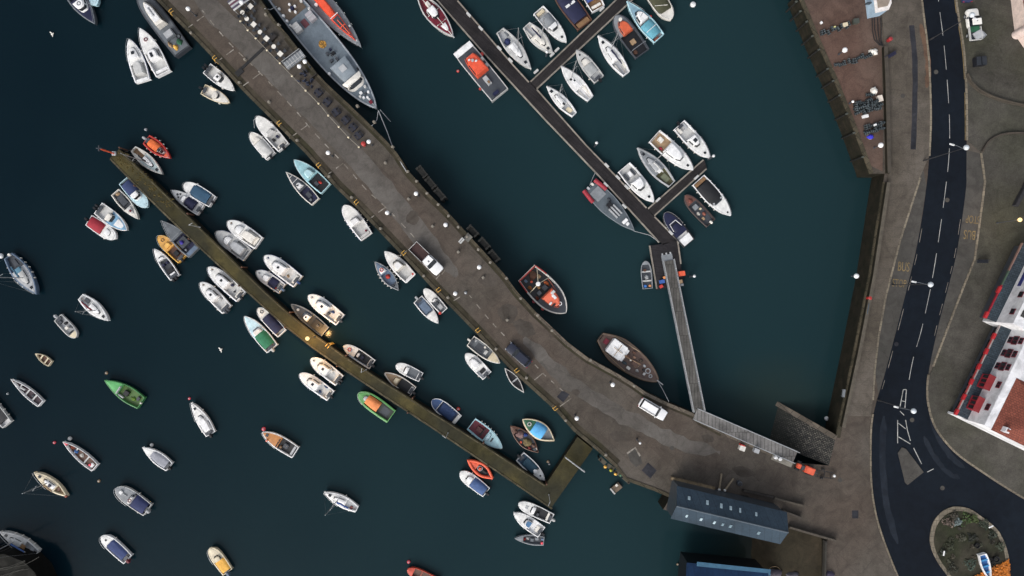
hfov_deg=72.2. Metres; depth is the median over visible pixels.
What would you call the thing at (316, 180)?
motor boat
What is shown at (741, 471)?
worn patch
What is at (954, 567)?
shrub
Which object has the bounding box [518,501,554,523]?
motor boat
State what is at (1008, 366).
window
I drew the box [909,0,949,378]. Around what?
line
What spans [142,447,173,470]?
motor boat
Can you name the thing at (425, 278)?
harbour wall
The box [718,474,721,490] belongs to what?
spar
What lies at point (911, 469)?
traffic island
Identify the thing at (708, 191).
motor boat
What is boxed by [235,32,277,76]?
cable ramp
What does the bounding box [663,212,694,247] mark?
motor boat
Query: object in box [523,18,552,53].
sailing yacht
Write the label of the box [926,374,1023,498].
kerb
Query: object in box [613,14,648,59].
work boat
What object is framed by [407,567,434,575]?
open boat
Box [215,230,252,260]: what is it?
motor boat
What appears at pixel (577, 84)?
sailing yacht
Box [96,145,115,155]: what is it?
beacon post
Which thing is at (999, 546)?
shrub
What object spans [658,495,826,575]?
harbour wall
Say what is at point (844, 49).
globe lamp
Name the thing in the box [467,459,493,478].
motor boat
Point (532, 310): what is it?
harbour wall
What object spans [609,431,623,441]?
worn patch
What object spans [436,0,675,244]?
pontoon
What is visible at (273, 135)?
motor boat
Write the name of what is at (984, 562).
planter boat
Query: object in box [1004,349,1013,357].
window
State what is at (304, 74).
folded chairs
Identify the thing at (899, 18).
pavement
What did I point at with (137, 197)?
motor boat
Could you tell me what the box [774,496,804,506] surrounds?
wall
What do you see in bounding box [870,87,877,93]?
bulk bag
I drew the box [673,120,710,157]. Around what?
motor boat
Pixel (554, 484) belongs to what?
jetty
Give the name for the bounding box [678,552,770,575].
blue shed
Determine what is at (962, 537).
shrub
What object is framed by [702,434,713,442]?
worn patch
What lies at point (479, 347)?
motor boat
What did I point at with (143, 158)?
sailing yacht
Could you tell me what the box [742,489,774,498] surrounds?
wall
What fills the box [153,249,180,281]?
motor boat
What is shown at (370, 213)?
mossy verge
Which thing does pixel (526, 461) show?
motor boat
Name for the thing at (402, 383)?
motor boat
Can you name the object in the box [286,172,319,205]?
motor boat
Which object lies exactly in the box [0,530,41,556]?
sailing yacht
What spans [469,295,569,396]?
bay marking
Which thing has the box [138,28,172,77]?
motor boat
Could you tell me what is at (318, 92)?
picnic bench
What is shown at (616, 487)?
raft
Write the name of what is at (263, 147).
motor boat
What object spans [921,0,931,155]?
kerb
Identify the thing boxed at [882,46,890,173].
yard wall
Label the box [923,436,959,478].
worn wheel track
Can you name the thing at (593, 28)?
pontoon
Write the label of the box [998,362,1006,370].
window
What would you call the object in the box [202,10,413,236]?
bay marking
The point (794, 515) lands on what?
wall
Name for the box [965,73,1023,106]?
dwarf wall
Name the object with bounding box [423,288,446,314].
motor boat
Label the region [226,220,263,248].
motor boat
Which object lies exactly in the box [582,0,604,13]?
motor boat
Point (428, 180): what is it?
timber fender
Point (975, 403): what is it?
bay window
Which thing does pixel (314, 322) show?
motor boat
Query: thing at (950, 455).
worn wheel track
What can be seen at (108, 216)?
motor boat
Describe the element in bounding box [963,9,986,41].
truck
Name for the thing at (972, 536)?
shrub
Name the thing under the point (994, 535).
shrub
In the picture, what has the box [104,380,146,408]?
fishing boat
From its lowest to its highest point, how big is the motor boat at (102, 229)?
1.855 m
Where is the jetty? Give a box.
[110,147,592,508]
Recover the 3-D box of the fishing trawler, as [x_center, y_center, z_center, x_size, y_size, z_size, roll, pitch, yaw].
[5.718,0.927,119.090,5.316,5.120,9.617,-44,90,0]
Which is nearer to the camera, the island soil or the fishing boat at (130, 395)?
the island soil
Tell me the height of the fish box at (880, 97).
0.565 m
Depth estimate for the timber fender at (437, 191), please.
117.65 m
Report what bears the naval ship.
on the water
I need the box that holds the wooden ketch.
[597,333,662,384]
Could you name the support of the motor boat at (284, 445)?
on the water
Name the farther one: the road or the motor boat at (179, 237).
the motor boat at (179, 237)
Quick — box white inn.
[948,325,1023,449]
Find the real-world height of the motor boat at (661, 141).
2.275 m
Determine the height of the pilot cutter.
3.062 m
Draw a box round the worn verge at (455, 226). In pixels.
[284,38,720,435]
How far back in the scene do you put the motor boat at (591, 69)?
120.41 m
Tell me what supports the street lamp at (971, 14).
on the pavement at (899, 18)
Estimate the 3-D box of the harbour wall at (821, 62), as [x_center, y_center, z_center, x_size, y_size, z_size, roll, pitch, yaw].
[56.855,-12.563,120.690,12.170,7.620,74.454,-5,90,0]
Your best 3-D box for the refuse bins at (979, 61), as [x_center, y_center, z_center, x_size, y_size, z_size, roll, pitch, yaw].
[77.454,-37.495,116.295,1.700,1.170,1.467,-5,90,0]
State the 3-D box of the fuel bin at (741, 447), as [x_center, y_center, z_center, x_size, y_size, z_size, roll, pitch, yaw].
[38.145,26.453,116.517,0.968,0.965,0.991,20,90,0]
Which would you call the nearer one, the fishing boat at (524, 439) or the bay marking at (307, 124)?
the bay marking at (307, 124)
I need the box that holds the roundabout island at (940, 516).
[930,506,1008,575]
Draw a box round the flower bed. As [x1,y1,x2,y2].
[977,558,1009,575]
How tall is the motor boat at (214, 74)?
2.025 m
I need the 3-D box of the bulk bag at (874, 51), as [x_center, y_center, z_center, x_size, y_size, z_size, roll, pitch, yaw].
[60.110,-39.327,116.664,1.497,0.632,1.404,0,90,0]
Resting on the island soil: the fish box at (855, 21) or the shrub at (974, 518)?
the shrub at (974, 518)
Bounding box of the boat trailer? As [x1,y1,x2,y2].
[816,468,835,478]
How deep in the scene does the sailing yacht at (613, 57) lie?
120.36 m
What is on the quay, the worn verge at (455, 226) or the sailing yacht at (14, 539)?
the worn verge at (455, 226)
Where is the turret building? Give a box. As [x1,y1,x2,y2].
[1011,0,1023,46]
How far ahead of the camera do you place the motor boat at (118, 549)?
120.42 m
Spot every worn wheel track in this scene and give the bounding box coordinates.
[879,416,897,543]
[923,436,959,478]
[929,415,964,468]
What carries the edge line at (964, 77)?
on the road
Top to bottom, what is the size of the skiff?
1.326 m
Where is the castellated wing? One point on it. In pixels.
(1004, 306)
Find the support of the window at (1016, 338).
in the white inn
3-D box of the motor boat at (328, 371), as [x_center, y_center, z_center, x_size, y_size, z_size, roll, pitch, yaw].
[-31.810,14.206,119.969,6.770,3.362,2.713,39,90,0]
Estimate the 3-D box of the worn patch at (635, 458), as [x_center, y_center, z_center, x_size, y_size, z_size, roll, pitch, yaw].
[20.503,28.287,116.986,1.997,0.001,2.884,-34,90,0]
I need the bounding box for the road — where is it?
[872,0,1023,575]
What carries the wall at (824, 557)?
on the quay
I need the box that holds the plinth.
[771,455,792,466]
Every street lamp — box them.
[877,399,916,413]
[892,281,933,286]
[923,143,968,160]
[929,12,977,39]
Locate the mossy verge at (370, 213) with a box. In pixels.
[162,0,619,463]
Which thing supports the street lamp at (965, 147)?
on the pavement at (899, 18)
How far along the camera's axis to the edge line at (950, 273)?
116.98 m
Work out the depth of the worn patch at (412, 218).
116.99 m
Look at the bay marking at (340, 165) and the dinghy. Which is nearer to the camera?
the bay marking at (340, 165)
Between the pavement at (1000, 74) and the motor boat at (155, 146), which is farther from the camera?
the motor boat at (155, 146)
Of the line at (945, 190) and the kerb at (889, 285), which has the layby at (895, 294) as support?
the kerb at (889, 285)
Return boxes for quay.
[164,0,980,575]
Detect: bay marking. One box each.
[188,16,570,406]
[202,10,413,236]
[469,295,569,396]
[627,447,640,455]
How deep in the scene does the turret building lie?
115.75 m
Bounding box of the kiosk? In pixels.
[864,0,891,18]
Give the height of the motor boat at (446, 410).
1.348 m
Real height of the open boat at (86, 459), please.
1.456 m
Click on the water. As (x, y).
(770, 262)
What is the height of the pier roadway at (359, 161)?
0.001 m
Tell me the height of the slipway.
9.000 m
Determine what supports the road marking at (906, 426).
on the road
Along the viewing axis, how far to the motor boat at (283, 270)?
120.40 m
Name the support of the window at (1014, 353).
in the white inn
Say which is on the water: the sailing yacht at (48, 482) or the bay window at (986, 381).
the sailing yacht at (48, 482)
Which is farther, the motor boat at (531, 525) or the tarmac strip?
the motor boat at (531, 525)
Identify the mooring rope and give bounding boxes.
[378,110,405,170]
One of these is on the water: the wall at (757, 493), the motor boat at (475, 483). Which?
the motor boat at (475, 483)
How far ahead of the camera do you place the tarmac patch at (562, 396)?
116.99 m
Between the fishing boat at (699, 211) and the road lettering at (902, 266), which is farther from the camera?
the fishing boat at (699, 211)
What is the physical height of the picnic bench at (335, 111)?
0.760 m
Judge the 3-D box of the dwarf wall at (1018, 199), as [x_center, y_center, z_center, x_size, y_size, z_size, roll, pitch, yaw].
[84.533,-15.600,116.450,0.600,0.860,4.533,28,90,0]
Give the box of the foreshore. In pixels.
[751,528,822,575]
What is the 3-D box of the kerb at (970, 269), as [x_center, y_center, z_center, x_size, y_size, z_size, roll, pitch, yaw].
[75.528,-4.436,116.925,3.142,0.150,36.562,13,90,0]
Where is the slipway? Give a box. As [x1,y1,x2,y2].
[770,407,834,464]
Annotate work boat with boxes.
[137,0,192,58]
[454,41,507,102]
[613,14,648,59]
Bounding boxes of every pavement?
[848,0,929,415]
[928,0,1023,496]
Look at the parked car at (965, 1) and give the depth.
116.00 m
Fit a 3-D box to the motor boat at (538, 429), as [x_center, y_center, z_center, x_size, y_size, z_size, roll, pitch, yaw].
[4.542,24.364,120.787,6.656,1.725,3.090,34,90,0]
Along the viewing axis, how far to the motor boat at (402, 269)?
120.47 m
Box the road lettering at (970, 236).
[964,230,975,239]
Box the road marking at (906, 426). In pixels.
[897,389,932,471]
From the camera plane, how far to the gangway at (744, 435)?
116.82 m
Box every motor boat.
[0,403,13,427]
[53,314,78,337]
[67,0,97,25]
[84,215,117,239]
[85,0,100,6]
[93,203,128,230]
[99,534,133,563]
[111,189,139,218]
[113,486,153,515]
[119,177,149,207]
[125,39,151,83]
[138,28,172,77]
[142,135,171,157]
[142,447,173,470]
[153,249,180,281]
[156,235,186,262]
[161,221,199,257]
[171,190,205,215]
[182,182,216,206]
[190,402,216,437]
[198,84,229,103]
[199,282,232,313]
[202,63,234,90]
[207,266,246,301]
[207,547,233,575]
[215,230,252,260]
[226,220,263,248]
[243,316,277,352]
[249,132,275,160]
[255,115,289,152]
[255,270,285,293]
[256,307,286,336]
[261,431,299,457]
[263,254,302,286]
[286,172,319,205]
[291,304,329,335]
[293,159,331,193]
[299,372,334,400]
[307,294,344,324]
[310,357,343,385]
[342,205,372,240]
[343,345,375,368]
[357,391,395,422]
[375,262,398,290]
[384,251,414,282]
[385,372,416,395]
[395,363,423,381]
[414,296,438,322]
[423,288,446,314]
[431,399,461,423]
[459,470,489,496]
[465,353,491,379]
[467,336,499,363]
[467,418,501,448]
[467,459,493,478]
[514,512,544,536]
[514,534,543,545]
[516,452,544,480]
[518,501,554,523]
[522,418,554,441]
[533,6,566,42]
[555,0,591,31]
[576,50,603,83]
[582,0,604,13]
[618,163,653,201]
[626,0,663,43]
[647,0,673,20]
[648,130,693,170]
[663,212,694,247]
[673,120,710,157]
[692,175,731,215]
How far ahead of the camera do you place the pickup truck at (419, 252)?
115.97 m
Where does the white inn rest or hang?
on the pavement at (1000, 74)
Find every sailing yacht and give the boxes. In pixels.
[0,253,39,293]
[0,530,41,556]
[22,471,69,497]
[75,294,110,320]
[120,146,163,174]
[323,491,358,514]
[418,0,454,37]
[497,28,530,69]
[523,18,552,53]
[546,84,576,117]
[561,60,592,101]
[597,29,629,77]
[636,147,674,186]
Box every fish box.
[852,18,859,24]
[876,95,883,101]
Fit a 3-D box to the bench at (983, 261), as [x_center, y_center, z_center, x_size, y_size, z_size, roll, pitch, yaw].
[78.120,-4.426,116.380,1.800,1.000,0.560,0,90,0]
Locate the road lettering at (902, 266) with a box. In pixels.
[898,262,909,271]
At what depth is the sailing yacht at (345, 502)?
120.46 m
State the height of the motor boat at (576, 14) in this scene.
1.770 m
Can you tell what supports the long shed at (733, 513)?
on the quay
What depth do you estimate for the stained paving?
116.87 m
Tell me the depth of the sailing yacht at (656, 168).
120.33 m
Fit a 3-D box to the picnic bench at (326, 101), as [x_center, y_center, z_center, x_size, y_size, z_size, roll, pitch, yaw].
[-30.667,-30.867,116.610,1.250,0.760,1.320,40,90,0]
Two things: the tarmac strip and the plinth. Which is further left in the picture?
the plinth
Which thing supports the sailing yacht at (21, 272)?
on the water
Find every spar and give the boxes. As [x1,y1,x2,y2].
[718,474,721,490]
[723,478,733,491]
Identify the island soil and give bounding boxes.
[934,511,1005,575]
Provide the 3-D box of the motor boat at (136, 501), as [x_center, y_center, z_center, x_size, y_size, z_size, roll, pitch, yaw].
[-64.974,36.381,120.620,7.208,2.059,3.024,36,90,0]
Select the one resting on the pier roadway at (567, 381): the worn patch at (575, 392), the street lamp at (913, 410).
the worn patch at (575, 392)
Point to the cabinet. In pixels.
(756, 450)
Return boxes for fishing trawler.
[518,265,566,313]
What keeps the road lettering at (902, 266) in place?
on the layby at (895, 294)
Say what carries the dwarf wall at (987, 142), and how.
on the pavement at (1000, 74)
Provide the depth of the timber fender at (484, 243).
117.65 m
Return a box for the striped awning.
[227,0,248,14]
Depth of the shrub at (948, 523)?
116.55 m
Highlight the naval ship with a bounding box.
[268,0,376,109]
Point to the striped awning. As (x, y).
(233, 4)
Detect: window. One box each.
[966,395,984,412]
[977,374,995,390]
[984,403,990,410]
[995,381,1001,387]
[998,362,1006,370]
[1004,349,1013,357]
[1004,364,1011,370]
[1006,336,1013,342]
[1009,308,1015,314]
[1011,336,1019,344]
[1011,351,1017,357]
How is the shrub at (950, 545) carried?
on the island soil
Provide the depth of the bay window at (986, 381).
111.75 m
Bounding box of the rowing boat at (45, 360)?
[35,353,53,365]
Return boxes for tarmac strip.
[909,25,917,149]
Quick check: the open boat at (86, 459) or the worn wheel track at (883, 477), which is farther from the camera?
the open boat at (86, 459)
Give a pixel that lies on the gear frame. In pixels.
(608, 465)
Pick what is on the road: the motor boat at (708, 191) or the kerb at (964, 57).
the kerb at (964, 57)
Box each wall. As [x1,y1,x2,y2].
[157,0,668,496]
[258,0,793,464]
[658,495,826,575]
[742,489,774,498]
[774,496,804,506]
[781,509,801,518]
[788,0,885,437]
[788,525,836,541]
[822,539,826,575]
[840,182,889,427]
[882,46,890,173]
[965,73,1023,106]
[981,132,1023,151]
[1012,183,1023,206]
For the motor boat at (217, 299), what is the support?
on the water
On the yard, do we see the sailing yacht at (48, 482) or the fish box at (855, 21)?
the fish box at (855, 21)
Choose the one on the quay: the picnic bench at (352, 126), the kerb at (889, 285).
the picnic bench at (352, 126)
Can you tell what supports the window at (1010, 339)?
in the white inn
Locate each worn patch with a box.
[406,210,419,224]
[498,304,517,322]
[513,319,535,336]
[572,389,579,395]
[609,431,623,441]
[628,449,641,466]
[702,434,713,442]
[732,466,755,476]
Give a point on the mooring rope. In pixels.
(388, 136)
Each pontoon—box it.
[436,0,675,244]
[530,0,632,89]
[647,160,706,215]
[649,240,683,289]
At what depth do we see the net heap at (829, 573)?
116.63 m
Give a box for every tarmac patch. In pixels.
[557,391,569,401]
[642,463,656,477]
[852,510,857,517]
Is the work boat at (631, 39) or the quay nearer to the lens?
the quay
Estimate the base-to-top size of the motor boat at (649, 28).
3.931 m
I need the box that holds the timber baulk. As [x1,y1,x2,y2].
[670,476,715,489]
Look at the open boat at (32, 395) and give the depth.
120.85 m
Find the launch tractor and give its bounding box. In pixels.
[794,460,817,475]
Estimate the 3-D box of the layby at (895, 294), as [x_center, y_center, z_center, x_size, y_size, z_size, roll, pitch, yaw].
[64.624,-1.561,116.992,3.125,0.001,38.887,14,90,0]
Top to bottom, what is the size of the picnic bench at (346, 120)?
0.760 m
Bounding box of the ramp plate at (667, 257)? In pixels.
[661,252,672,263]
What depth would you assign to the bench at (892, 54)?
116.39 m
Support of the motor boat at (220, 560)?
on the water
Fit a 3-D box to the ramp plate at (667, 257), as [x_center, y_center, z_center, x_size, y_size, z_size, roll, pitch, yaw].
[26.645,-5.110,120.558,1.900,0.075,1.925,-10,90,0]
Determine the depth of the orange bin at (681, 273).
119.69 m
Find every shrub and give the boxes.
[941,515,954,527]
[943,541,953,550]
[946,562,958,573]
[947,510,958,520]
[954,517,961,526]
[958,533,965,541]
[961,512,970,526]
[964,558,976,570]
[967,532,975,541]
[970,513,978,522]
[978,518,988,530]
[988,530,997,539]
[995,541,1005,551]
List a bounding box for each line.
[882,230,921,387]
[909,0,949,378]
[934,219,960,335]
[954,0,965,139]
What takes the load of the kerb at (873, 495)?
on the road
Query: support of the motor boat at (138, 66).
on the water
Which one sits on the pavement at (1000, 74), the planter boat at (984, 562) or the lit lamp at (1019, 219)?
the lit lamp at (1019, 219)
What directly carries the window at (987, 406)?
in the white inn
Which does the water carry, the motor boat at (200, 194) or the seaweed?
the motor boat at (200, 194)
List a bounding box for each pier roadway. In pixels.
[195,0,457,277]
[523,337,719,455]
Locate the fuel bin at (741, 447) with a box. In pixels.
[738,443,745,451]
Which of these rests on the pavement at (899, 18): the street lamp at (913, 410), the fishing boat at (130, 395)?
the street lamp at (913, 410)
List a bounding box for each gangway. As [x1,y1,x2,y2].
[662,259,705,412]
[693,408,799,463]
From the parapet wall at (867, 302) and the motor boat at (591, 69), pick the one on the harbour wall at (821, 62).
the parapet wall at (867, 302)
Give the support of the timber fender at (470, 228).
in the water
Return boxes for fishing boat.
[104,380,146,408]
[510,425,538,452]
[684,194,714,227]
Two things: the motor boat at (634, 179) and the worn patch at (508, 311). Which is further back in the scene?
the motor boat at (634, 179)
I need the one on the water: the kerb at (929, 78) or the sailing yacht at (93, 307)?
the sailing yacht at (93, 307)
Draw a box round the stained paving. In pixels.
[919,24,930,87]
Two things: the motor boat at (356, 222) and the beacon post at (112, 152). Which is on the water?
the motor boat at (356, 222)
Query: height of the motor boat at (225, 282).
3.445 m
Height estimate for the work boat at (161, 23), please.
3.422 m
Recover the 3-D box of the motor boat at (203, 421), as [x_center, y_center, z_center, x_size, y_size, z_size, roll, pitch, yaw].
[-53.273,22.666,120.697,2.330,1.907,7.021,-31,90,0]
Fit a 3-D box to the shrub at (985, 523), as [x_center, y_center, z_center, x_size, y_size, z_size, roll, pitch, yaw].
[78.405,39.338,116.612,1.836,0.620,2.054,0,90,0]
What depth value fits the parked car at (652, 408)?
115.72 m
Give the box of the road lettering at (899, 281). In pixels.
[893,279,905,286]
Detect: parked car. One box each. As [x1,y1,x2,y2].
[505,343,531,367]
[638,398,667,420]
[961,0,972,2]
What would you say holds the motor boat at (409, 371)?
on the water
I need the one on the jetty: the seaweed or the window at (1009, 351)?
the seaweed
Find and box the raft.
[610,482,621,494]
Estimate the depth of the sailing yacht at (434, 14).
120.18 m
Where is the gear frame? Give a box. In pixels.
[597,455,629,483]
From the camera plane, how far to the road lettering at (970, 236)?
116.98 m
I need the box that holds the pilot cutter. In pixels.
[307,0,361,47]
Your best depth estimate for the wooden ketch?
119.86 m
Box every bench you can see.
[313,88,323,97]
[322,97,332,106]
[331,107,340,116]
[341,115,350,124]
[348,122,357,131]
[353,130,363,139]
[885,50,896,58]
[977,259,990,262]
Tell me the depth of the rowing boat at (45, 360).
120.96 m
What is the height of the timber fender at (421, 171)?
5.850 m
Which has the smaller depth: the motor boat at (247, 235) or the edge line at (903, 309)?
the edge line at (903, 309)
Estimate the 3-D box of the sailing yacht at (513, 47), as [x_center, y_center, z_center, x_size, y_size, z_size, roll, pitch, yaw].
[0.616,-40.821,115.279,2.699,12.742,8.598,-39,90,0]
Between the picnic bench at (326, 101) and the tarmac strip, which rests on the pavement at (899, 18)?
the tarmac strip
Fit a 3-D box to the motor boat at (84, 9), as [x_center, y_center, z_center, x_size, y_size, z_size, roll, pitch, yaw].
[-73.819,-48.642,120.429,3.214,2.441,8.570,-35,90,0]
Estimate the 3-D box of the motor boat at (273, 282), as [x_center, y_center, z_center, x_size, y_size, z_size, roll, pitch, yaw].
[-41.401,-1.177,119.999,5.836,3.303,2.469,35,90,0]
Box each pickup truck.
[408,241,442,274]
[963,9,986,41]
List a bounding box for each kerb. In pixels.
[775,401,836,439]
[870,414,898,575]
[872,177,920,399]
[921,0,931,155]
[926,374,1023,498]
[932,153,985,366]
[955,0,967,139]
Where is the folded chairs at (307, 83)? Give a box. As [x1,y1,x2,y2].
[305,78,313,88]
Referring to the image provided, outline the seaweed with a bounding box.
[117,152,173,206]
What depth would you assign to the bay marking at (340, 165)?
116.99 m
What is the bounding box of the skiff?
[505,368,523,392]
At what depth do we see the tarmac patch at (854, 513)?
116.99 m
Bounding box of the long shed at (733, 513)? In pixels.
[666,480,788,543]
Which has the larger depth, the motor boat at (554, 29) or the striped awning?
the motor boat at (554, 29)
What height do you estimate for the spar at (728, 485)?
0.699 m
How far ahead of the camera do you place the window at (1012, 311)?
110.87 m
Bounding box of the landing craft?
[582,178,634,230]
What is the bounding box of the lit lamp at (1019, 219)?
[996,218,1021,223]
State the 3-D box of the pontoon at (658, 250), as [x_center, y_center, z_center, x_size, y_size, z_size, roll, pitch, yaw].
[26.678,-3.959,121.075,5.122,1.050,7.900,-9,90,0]
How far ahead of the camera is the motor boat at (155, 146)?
120.52 m
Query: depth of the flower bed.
116.57 m
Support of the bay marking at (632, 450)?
on the worn patch at (635, 458)
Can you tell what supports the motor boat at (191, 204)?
on the water
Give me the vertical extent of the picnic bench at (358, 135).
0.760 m
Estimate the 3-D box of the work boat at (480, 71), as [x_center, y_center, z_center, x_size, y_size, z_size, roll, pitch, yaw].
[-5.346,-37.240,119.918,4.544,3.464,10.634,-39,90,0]
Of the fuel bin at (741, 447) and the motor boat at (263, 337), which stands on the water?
the motor boat at (263, 337)
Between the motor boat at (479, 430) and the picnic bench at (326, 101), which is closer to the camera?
the picnic bench at (326, 101)
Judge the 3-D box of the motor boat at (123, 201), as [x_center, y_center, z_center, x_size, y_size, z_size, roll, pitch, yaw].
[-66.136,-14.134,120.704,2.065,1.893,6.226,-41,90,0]
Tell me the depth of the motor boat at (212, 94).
120.53 m
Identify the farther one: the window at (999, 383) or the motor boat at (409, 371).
the motor boat at (409, 371)
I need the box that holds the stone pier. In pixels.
[0,545,56,575]
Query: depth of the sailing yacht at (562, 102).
120.45 m
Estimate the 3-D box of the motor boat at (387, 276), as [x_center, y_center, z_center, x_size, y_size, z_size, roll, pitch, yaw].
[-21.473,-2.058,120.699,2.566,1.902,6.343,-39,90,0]
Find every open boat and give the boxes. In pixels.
[11,379,45,406]
[63,441,99,470]
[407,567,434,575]
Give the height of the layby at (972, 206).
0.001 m
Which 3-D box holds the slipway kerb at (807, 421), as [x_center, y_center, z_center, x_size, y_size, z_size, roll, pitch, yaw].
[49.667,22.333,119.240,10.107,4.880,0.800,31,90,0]
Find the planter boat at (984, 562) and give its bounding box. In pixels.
[977,552,991,575]
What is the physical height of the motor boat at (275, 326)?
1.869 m
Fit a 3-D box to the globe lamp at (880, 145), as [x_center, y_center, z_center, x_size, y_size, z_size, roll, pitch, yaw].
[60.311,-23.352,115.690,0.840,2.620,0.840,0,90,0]
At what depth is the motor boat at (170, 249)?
120.51 m
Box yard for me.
[804,0,882,170]
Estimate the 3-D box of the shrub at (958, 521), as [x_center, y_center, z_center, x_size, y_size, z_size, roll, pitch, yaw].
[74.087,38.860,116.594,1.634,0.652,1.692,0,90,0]
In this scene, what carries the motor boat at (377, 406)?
on the water
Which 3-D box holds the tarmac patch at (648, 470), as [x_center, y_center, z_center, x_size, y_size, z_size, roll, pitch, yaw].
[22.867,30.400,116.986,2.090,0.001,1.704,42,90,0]
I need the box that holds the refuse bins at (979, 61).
[972,56,986,66]
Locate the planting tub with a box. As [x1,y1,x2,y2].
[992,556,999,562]
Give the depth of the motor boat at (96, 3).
120.32 m
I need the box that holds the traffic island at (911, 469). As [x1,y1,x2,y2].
[898,447,922,484]
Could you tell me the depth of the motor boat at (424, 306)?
120.56 m
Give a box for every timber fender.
[416,165,428,179]
[424,176,437,190]
[433,187,447,202]
[466,224,479,238]
[478,237,490,250]
[488,249,500,262]
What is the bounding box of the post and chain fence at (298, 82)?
[239,20,359,147]
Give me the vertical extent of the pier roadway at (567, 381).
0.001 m
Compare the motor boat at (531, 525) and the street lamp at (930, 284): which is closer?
the street lamp at (930, 284)
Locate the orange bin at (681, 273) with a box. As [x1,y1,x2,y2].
[678,271,684,275]
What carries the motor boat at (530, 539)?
on the water
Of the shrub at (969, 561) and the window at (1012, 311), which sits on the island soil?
the shrub at (969, 561)
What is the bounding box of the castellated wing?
[979,243,1023,330]
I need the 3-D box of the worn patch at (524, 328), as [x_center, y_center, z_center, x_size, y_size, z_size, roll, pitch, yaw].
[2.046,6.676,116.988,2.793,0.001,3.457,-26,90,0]
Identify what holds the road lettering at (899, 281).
on the layby at (895, 294)
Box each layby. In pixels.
[875,170,925,392]
[930,151,983,364]
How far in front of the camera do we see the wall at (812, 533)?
116.03 m
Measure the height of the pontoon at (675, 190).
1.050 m
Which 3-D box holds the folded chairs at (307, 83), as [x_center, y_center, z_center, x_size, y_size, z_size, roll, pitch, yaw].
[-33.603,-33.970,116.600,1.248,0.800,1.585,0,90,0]
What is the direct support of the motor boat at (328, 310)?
on the water
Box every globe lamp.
[838,47,847,54]
[873,143,883,148]
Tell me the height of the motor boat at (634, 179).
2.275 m
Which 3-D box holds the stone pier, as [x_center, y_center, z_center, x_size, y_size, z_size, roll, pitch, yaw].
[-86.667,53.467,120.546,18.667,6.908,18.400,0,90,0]
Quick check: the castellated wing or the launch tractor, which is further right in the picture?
the castellated wing
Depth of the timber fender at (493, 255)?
117.65 m
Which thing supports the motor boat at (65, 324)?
on the water
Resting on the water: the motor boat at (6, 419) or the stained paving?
the motor boat at (6, 419)
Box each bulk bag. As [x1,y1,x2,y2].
[868,48,877,55]
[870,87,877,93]
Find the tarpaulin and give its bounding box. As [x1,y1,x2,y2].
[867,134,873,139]
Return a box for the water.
[0,0,870,575]
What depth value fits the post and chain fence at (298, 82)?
116.28 m
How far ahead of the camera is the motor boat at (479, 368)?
120.52 m
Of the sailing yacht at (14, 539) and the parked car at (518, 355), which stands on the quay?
the parked car at (518, 355)
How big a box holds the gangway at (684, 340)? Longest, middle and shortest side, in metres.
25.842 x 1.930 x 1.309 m
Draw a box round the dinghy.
[641,261,652,288]
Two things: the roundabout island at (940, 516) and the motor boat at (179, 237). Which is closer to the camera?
the roundabout island at (940, 516)
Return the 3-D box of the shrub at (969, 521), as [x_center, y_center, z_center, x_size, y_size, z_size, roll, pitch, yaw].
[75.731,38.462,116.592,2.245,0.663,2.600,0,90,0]
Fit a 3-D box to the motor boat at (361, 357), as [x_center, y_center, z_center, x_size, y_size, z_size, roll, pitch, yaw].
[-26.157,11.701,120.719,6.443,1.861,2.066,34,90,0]
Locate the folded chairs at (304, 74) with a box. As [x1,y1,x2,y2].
[296,71,307,81]
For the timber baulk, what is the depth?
116.44 m
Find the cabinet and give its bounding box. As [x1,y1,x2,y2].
[752,447,759,453]

